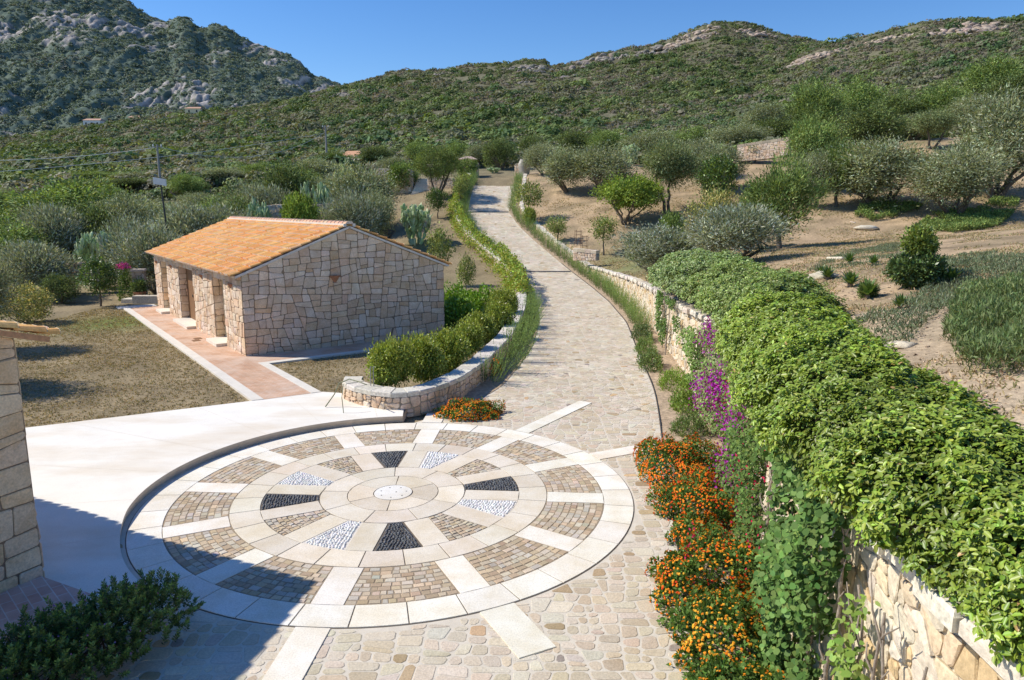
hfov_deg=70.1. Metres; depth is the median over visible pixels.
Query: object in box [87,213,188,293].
olive tree
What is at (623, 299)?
rosemary bush
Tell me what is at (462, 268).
sapling tree
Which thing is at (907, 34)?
rock outcrop
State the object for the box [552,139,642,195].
olive tree
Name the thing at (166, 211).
olive tree
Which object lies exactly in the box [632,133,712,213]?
olive tree
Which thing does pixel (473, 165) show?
green shrub
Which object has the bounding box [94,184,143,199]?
holm oak
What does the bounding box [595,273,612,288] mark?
rosemary bush
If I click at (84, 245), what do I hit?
prickly pear
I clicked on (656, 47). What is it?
rock outcrop
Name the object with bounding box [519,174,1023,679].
retaining wall
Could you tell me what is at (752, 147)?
sapling tree
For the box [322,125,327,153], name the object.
electricity pole
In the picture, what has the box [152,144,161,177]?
electricity pole
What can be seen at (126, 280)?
bougainvillea
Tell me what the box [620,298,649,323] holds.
rosemary bush
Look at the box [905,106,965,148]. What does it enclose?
olive tree
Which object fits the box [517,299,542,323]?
rosemary bush
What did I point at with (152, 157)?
power cable
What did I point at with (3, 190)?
olive tree
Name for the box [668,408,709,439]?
bed plant
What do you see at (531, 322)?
rosemary bush
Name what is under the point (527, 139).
holm oak
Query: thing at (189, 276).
door
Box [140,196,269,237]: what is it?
olive tree
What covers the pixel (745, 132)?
olive tree
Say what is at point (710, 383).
bougainvillea
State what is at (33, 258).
olive tree
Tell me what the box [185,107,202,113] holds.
distant house
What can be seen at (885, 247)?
creeping succulent
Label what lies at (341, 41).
sky
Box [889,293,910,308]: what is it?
agave
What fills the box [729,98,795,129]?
olive tree
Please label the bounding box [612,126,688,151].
olive tree
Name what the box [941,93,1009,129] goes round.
olive tree
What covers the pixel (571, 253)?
rosemary bush
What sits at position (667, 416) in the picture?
flower bed soil
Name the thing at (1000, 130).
olive tree
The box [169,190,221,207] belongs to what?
olive tree
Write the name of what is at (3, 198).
mastic tree
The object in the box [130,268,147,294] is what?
stone pillar
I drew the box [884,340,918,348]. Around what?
rock
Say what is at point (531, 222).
rosemary bush
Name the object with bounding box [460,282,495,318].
broad leaved shrub
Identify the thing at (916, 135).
olive tree
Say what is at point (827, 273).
agave
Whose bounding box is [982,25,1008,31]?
rock outcrop
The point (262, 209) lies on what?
prickly pear
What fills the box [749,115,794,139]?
holm oak
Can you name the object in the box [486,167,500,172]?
prickly pear
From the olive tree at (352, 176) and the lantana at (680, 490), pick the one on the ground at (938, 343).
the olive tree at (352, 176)
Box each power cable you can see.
[0,133,322,171]
[0,147,154,160]
[161,134,321,156]
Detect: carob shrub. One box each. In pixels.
[278,183,325,219]
[588,169,669,224]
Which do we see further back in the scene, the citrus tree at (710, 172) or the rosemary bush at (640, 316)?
the citrus tree at (710, 172)
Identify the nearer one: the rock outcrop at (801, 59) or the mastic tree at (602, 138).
the mastic tree at (602, 138)
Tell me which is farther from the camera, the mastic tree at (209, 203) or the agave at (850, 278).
the mastic tree at (209, 203)
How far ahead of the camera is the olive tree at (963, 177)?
49.05 m
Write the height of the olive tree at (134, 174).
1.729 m
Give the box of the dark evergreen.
[780,72,851,132]
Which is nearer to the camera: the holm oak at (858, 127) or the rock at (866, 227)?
the rock at (866, 227)
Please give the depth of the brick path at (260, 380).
22.00 m
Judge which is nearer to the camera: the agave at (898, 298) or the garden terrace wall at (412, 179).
the agave at (898, 298)
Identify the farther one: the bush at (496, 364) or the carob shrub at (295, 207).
the carob shrub at (295, 207)
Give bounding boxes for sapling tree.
[424,221,460,261]
[450,168,471,200]
[455,251,477,287]
[510,177,547,209]
[542,212,570,240]
[584,212,619,255]
[746,141,760,162]
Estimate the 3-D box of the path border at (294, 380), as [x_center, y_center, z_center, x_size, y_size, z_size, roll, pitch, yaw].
[-6.208,1.058,20.140,0.248,0.148,4.408,-7,13,-35]
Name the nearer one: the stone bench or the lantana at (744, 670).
the lantana at (744, 670)
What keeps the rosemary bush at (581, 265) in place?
on the flower bed soil at (667, 416)
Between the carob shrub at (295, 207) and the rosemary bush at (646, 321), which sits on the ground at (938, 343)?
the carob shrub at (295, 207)
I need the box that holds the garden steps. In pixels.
[411,179,427,194]
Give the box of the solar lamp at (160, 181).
[153,177,167,228]
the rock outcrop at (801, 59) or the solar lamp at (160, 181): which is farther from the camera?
the rock outcrop at (801, 59)
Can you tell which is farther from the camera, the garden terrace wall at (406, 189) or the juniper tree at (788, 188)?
the garden terrace wall at (406, 189)
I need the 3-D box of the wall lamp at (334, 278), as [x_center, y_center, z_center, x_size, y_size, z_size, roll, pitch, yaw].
[-5.781,-1.995,23.980,0.420,0.255,0.213,-7,13,-35]
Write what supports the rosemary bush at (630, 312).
on the flower bed soil at (667, 416)
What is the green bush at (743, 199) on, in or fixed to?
on the ground at (938, 343)
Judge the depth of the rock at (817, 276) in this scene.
20.77 m
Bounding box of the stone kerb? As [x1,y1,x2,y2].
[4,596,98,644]
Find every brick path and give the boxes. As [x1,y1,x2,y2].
[131,306,309,398]
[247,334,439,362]
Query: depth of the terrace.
13.81 m
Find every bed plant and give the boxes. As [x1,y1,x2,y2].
[630,322,654,340]
[633,335,657,353]
[635,345,663,372]
[656,364,689,392]
[668,386,706,413]
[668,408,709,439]
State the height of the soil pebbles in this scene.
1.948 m
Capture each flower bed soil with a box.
[423,177,538,412]
[509,192,791,670]
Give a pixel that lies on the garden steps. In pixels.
(421, 185)
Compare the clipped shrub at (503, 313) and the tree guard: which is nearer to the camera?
the clipped shrub at (503, 313)
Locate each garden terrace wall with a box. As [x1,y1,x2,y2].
[376,168,413,193]
[408,170,416,190]
[427,177,454,190]
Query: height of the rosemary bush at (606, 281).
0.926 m
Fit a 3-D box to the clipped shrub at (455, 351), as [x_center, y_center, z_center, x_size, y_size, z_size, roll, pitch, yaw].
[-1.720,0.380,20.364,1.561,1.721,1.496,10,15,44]
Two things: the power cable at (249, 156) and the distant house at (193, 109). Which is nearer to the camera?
the power cable at (249, 156)
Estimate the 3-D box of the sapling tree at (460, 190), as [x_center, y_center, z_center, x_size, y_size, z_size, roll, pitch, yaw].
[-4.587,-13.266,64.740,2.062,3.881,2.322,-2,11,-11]
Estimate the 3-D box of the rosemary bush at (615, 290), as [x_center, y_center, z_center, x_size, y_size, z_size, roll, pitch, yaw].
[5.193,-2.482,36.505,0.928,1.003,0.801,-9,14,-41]
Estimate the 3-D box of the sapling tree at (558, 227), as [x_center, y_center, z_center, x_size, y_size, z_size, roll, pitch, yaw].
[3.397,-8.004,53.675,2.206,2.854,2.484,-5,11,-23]
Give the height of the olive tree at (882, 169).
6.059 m
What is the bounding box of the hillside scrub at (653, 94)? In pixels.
[0,16,1023,172]
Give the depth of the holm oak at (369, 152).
94.13 m
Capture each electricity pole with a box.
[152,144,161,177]
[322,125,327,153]
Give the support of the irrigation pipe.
on the ground at (938, 343)
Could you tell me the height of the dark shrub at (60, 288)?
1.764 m
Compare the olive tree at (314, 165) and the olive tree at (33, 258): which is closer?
the olive tree at (33, 258)
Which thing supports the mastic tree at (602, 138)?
on the ground at (938, 343)
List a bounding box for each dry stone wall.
[63,260,108,282]
[260,203,330,219]
[737,137,790,161]
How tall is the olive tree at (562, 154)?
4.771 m
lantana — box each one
[432,396,505,421]
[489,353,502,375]
[633,431,727,505]
[644,469,737,533]
[644,520,762,618]
[656,583,790,678]
[664,505,725,549]
[681,648,784,679]
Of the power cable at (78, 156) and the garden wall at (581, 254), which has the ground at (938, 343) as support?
the garden wall at (581, 254)
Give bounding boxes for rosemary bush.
[480,350,517,381]
[493,338,534,370]
[501,319,535,351]
[503,323,539,359]
[508,315,538,344]
[511,317,533,333]
[515,212,531,227]
[515,306,542,329]
[516,315,541,335]
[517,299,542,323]
[520,293,542,313]
[520,307,545,326]
[521,295,540,314]
[523,292,541,308]
[525,219,537,230]
[526,298,544,319]
[529,222,539,234]
[530,227,540,237]
[534,227,548,240]
[540,233,554,248]
[547,237,562,252]
[552,241,566,256]
[557,243,572,259]
[561,249,572,261]
[576,260,590,272]
[576,262,587,274]
[580,264,593,276]
[589,268,607,285]
[589,269,605,283]
[592,271,610,287]
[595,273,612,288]
[601,275,613,291]
[602,276,615,293]
[602,281,623,296]
[604,279,618,294]
[607,281,624,299]
[608,286,626,302]
[612,288,627,304]
[617,288,635,309]
[617,293,631,307]
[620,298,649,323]
[621,294,641,314]
[624,305,642,320]
[625,301,639,317]
[629,306,649,325]
[633,309,654,324]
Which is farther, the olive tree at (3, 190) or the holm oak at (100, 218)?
the olive tree at (3, 190)
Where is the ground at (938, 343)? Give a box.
[0,19,1023,428]
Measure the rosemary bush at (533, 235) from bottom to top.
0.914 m
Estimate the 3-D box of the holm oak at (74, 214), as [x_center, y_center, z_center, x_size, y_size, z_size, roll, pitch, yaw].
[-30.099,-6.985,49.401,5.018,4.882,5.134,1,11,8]
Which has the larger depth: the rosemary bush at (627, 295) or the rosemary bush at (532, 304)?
the rosemary bush at (627, 295)
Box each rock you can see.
[808,271,838,279]
[854,225,878,229]
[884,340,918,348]
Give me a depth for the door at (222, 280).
25.45 m
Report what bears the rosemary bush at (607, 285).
on the flower bed soil at (667, 416)
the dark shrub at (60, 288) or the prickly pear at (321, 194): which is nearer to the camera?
the dark shrub at (60, 288)
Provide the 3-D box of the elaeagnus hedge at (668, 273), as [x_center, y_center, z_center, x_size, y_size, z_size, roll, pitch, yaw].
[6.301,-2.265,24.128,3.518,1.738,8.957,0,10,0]
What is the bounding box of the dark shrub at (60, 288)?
[33,269,82,303]
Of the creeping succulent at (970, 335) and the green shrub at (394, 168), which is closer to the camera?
the creeping succulent at (970, 335)
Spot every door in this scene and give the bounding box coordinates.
[186,269,195,319]
[222,280,226,336]
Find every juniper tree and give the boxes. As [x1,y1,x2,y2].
[739,142,841,248]
[814,133,871,206]
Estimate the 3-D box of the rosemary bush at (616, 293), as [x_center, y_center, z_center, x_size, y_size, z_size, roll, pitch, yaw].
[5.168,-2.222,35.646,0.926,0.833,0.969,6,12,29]
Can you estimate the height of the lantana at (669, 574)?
0.774 m
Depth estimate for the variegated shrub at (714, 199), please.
41.12 m
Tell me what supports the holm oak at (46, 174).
on the ground at (938, 343)
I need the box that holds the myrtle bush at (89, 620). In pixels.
[0,567,205,679]
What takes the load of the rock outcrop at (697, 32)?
on the ground at (938, 343)
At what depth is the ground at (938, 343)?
34.91 m
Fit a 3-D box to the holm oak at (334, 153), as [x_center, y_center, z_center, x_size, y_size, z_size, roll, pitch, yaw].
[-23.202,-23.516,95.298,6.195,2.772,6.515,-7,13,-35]
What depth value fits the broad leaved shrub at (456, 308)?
28.06 m
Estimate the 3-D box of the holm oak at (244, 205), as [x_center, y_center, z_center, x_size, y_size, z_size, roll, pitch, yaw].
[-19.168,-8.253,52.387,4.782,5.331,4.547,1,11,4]
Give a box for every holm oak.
[8,173,57,176]
[39,200,106,260]
[55,194,122,261]
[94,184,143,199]
[95,175,150,190]
[213,188,274,217]
[241,150,316,197]
[311,150,355,161]
[355,143,394,162]
[515,133,548,151]
[550,126,593,151]
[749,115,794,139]
[825,95,919,152]
[866,88,931,122]
[972,67,1023,115]
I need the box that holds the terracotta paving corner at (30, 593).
[0,576,89,642]
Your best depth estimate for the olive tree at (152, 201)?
58.20 m
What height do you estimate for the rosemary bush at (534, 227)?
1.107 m
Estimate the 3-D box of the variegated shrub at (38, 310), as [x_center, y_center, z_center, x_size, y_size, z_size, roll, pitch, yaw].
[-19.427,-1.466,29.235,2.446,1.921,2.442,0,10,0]
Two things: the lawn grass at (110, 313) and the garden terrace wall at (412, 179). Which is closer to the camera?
the lawn grass at (110, 313)
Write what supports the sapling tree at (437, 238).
on the ground at (938, 343)
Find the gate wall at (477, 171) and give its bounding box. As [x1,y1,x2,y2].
[461,161,478,176]
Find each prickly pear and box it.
[73,231,116,287]
[246,196,271,217]
[300,181,331,204]
[400,203,432,245]
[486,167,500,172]
[622,143,639,162]
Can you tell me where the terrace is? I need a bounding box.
[25,392,406,595]
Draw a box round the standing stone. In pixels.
[518,159,529,175]
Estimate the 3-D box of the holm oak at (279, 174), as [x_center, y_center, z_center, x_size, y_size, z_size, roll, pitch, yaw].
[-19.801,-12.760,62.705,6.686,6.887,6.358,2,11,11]
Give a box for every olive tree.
[0,185,39,196]
[0,237,82,297]
[0,248,29,329]
[1,196,99,258]
[79,188,169,229]
[80,204,164,280]
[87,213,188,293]
[99,171,165,179]
[132,193,189,222]
[137,201,211,230]
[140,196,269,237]
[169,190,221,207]
[193,166,249,181]
[207,178,274,212]
[229,180,295,207]
[291,156,348,179]
[291,173,336,198]
[309,155,407,217]
[316,180,389,234]
[358,185,399,238]
[373,155,412,168]
[410,141,462,192]
[459,141,492,163]
[518,140,559,174]
[537,142,594,192]
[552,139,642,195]
[609,216,715,276]
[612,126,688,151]
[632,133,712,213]
[673,197,802,260]
[677,135,722,162]
[686,137,752,191]
[702,122,779,144]
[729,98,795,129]
[788,146,845,206]
[828,129,959,207]
[880,112,939,140]
[891,137,1023,214]
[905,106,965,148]
[938,75,1023,197]
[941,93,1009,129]
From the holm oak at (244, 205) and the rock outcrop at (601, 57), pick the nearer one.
the holm oak at (244, 205)
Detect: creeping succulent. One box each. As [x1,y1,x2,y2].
[807,241,902,270]
[855,249,1023,343]
[939,270,1023,378]
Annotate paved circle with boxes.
[79,401,654,679]
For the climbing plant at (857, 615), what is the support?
attached to the retaining wall at (933, 634)
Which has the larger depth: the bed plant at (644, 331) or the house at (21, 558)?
the bed plant at (644, 331)
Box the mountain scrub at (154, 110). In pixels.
[0,0,340,136]
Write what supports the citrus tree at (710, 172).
on the ground at (938, 343)
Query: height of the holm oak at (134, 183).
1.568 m
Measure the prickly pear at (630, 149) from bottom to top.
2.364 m
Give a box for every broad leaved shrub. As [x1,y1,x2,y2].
[444,280,478,316]
[444,289,476,329]
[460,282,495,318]
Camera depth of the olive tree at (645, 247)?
32.84 m
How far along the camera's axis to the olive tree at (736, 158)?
61.86 m
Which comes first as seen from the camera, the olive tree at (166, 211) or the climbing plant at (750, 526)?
the climbing plant at (750, 526)
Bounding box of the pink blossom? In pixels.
[116,262,130,268]
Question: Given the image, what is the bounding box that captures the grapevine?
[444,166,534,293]
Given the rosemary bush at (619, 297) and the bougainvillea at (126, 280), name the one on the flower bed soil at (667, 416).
the rosemary bush at (619, 297)
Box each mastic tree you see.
[0,171,141,215]
[0,188,33,212]
[0,200,30,233]
[0,211,62,250]
[64,170,118,178]
[166,172,212,200]
[190,189,236,209]
[235,158,276,174]
[264,161,326,185]
[400,138,429,160]
[443,140,471,156]
[577,127,627,151]
[668,123,718,146]
[777,103,853,166]
[834,70,897,119]
[908,78,978,114]
[945,48,1023,98]
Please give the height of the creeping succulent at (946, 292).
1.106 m
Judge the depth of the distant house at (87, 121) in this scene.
413.13 m
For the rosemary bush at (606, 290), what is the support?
on the flower bed soil at (667, 416)
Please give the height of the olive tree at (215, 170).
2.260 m
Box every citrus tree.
[73,253,123,305]
[423,186,450,218]
[693,152,743,210]
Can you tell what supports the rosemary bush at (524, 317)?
on the flower bed soil at (485, 387)
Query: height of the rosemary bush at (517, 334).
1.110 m
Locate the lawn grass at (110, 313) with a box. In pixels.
[2,304,381,425]
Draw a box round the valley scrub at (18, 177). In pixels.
[0,71,1018,199]
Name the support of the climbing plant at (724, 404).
attached to the retaining wall at (933, 634)
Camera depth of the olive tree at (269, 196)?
55.24 m
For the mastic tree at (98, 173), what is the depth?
86.37 m
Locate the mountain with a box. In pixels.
[0,0,338,135]
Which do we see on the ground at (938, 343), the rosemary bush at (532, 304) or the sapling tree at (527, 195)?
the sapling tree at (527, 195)
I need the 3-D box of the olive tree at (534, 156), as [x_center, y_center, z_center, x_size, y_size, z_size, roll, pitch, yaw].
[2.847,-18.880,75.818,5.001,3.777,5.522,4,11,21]
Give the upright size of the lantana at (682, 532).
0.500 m
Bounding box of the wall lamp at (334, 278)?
[330,275,340,282]
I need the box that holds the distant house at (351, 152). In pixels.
[343,151,360,156]
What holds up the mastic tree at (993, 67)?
on the ground at (938, 343)
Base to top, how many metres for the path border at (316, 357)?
0.146 m
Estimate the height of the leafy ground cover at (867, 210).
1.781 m
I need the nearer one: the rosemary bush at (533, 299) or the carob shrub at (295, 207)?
the rosemary bush at (533, 299)
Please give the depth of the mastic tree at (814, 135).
59.15 m
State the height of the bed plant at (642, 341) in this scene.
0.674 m
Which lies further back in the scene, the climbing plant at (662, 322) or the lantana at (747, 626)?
the climbing plant at (662, 322)
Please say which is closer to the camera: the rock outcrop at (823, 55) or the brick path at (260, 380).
the brick path at (260, 380)
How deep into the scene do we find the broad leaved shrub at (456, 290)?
30.92 m
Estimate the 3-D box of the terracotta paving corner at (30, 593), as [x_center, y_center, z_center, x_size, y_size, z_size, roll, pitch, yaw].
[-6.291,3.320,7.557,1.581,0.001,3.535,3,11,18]
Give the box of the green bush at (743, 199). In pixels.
[734,182,770,227]
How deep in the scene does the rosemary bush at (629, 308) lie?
31.05 m
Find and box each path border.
[116,304,155,308]
[123,308,263,400]
[259,349,368,363]
[259,363,320,392]
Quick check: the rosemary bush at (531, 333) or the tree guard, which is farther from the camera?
the tree guard
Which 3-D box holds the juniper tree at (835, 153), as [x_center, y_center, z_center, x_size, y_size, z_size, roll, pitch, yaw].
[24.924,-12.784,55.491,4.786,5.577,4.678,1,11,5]
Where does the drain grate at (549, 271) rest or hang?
on the driveway paving at (456, 622)
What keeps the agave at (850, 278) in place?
on the ground at (938, 343)
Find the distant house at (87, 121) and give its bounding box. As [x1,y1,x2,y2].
[83,119,105,125]
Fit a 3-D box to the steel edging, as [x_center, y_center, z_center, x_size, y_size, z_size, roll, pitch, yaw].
[3.553,-0.148,24.856,2.048,0.945,51.026,0,10,2]
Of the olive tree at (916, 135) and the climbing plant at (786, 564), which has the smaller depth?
the climbing plant at (786, 564)
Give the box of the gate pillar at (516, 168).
[515,163,519,176]
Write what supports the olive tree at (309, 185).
on the ground at (938, 343)
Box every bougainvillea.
[116,256,132,300]
[688,315,734,438]
[701,382,756,521]
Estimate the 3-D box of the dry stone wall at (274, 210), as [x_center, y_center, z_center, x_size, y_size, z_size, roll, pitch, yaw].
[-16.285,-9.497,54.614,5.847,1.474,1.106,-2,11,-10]
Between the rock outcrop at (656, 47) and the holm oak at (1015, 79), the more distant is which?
the rock outcrop at (656, 47)
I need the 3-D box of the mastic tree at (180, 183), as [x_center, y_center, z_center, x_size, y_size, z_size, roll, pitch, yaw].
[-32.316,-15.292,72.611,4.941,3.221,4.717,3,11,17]
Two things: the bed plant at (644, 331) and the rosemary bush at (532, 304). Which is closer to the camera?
the bed plant at (644, 331)
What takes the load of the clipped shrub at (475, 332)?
on the ground at (938, 343)
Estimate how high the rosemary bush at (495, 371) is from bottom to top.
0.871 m
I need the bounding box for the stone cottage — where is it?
[145,216,451,355]
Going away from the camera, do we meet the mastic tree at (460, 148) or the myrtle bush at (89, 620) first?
the myrtle bush at (89, 620)
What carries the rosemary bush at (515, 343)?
on the flower bed soil at (485, 387)
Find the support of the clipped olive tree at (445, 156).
on the ground at (938, 343)
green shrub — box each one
[384,158,420,188]
[456,155,479,175]
[656,207,687,237]
[856,280,880,298]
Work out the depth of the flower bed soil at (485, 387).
20.12 m
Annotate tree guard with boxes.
[574,230,581,244]
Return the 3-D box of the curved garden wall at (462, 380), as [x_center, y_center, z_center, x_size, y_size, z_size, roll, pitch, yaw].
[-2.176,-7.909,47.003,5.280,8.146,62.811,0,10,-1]
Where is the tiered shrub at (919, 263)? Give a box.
[882,221,953,289]
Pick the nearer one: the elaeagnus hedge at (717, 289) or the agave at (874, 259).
the elaeagnus hedge at (717, 289)
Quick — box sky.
[129,0,1023,84]
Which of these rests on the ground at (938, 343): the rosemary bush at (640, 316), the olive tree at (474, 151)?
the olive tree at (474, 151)
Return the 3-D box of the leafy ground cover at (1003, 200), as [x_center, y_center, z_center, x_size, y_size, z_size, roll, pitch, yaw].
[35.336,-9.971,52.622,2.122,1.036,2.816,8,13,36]
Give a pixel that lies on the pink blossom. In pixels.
(123, 266)
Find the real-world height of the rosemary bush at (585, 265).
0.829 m
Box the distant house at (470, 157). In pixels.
[458,156,478,161]
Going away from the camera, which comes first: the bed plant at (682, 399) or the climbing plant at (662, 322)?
the bed plant at (682, 399)
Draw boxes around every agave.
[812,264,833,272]
[817,265,837,279]
[833,270,863,286]
[843,251,855,262]
[853,276,884,298]
[868,254,879,265]
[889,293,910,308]
[942,266,963,283]
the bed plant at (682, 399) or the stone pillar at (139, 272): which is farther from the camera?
the stone pillar at (139, 272)
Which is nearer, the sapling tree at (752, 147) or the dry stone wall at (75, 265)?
the dry stone wall at (75, 265)
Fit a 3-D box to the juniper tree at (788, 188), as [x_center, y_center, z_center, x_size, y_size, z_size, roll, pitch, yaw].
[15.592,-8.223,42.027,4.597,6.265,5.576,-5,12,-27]
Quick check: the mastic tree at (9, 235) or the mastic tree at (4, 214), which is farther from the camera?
the mastic tree at (4, 214)
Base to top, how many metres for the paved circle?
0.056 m
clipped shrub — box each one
[363,332,420,387]
[406,330,448,383]
[426,324,471,374]
[447,316,486,359]
[460,309,498,347]
[480,297,520,336]
[486,285,521,313]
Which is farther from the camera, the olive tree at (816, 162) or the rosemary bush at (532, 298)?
the olive tree at (816, 162)
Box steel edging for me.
[563,264,702,673]
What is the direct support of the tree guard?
on the ground at (938, 343)
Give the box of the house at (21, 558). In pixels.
[0,320,60,592]
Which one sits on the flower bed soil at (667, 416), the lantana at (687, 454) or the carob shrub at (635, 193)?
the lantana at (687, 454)
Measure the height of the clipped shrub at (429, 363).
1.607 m
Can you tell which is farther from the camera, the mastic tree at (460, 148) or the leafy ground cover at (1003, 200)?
the mastic tree at (460, 148)
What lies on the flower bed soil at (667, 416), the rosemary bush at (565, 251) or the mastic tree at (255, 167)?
the rosemary bush at (565, 251)
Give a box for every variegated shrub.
[0,280,59,323]
[681,180,745,253]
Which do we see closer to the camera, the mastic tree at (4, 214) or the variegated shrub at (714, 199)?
the variegated shrub at (714, 199)
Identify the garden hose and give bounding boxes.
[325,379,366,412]
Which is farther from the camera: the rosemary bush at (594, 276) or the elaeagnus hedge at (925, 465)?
the rosemary bush at (594, 276)
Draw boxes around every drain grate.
[468,211,508,212]
[526,271,570,271]
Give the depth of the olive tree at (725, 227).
29.64 m
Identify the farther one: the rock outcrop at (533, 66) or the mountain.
the mountain
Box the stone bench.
[121,295,157,303]
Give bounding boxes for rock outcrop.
[312,87,382,100]
[494,64,554,70]
[505,81,530,84]
[517,69,550,73]
[569,52,638,69]
[624,43,680,54]
[662,31,718,50]
[677,25,719,39]
[736,28,777,37]
[776,51,832,70]
[797,51,842,64]
[834,46,853,50]
[877,32,913,42]
[914,28,987,37]
[939,21,1000,32]
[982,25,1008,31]
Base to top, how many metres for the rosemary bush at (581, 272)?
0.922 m
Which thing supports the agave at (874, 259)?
on the ground at (938, 343)
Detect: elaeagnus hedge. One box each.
[646,248,752,299]
[679,256,854,329]
[712,289,1023,676]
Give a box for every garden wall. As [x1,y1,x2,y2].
[342,174,526,417]
[573,248,599,260]
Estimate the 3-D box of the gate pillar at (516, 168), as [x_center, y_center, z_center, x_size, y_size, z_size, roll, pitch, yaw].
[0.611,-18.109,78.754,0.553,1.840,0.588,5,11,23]
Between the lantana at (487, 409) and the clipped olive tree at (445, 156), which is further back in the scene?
the clipped olive tree at (445, 156)
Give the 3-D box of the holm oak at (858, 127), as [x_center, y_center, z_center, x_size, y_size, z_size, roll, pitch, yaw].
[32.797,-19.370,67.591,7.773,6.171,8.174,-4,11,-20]
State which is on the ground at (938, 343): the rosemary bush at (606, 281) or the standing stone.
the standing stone
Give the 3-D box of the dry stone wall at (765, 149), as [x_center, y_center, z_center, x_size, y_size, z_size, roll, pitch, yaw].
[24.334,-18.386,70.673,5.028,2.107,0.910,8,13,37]
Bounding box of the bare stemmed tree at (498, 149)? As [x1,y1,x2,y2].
[480,132,521,169]
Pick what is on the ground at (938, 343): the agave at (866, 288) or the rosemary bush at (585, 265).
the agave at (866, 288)
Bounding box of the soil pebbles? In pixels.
[823,246,1023,425]
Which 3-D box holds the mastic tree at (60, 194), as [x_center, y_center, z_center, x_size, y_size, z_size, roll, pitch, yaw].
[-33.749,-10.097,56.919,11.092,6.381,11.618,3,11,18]
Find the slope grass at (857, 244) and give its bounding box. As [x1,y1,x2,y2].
[530,170,1023,416]
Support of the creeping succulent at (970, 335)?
on the ground at (938, 343)
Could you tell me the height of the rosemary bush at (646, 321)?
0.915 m
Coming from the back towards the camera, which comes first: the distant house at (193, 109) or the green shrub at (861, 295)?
the distant house at (193, 109)
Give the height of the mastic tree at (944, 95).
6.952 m
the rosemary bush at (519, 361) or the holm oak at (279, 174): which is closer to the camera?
the rosemary bush at (519, 361)
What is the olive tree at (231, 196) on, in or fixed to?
on the ground at (938, 343)
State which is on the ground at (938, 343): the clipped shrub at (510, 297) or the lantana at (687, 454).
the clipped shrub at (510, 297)
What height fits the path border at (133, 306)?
0.162 m
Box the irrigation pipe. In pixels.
[370,366,374,385]
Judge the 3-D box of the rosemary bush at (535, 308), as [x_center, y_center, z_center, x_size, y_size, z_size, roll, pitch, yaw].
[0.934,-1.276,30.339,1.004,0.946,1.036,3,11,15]
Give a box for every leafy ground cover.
[853,198,923,219]
[918,205,1016,232]
[984,195,1020,207]
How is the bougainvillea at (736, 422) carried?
attached to the retaining wall at (933, 634)
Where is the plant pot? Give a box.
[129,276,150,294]
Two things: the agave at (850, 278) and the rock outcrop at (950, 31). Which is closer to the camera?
the agave at (850, 278)
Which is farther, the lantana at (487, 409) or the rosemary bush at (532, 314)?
the rosemary bush at (532, 314)
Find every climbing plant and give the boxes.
[654,288,679,354]
[672,325,706,393]
[715,363,735,438]
[717,408,773,587]
[749,441,855,679]
[825,573,927,679]
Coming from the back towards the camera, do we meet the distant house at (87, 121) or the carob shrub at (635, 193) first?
the distant house at (87, 121)
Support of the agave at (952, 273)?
on the ground at (938, 343)
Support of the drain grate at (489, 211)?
on the driveway paving at (456, 622)
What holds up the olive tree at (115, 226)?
on the ground at (938, 343)
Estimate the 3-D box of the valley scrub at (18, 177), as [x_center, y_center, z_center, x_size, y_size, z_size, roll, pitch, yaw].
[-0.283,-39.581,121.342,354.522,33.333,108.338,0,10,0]
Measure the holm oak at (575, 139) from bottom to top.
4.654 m
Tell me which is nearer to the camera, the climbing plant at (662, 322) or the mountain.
the climbing plant at (662, 322)
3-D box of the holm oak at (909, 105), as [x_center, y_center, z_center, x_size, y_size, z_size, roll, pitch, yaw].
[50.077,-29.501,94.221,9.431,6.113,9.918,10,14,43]
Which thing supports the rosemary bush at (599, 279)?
on the flower bed soil at (667, 416)
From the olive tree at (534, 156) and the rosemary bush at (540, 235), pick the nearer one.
the rosemary bush at (540, 235)
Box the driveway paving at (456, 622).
[0,186,693,679]
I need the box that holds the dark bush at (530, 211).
[522,205,536,225]
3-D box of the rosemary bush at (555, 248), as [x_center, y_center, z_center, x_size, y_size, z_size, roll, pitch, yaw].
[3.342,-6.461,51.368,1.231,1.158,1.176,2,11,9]
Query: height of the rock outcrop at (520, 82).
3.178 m
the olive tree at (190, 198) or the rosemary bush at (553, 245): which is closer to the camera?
the rosemary bush at (553, 245)
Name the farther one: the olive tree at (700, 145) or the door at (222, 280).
the olive tree at (700, 145)
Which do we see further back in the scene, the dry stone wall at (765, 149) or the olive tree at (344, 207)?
the dry stone wall at (765, 149)
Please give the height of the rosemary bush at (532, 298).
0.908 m
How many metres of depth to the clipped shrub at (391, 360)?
17.65 m
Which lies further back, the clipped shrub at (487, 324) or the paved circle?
the clipped shrub at (487, 324)
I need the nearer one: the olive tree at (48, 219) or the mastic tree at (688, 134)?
the olive tree at (48, 219)
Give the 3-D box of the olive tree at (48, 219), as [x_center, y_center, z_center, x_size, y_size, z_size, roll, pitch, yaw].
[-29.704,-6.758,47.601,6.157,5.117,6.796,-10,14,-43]

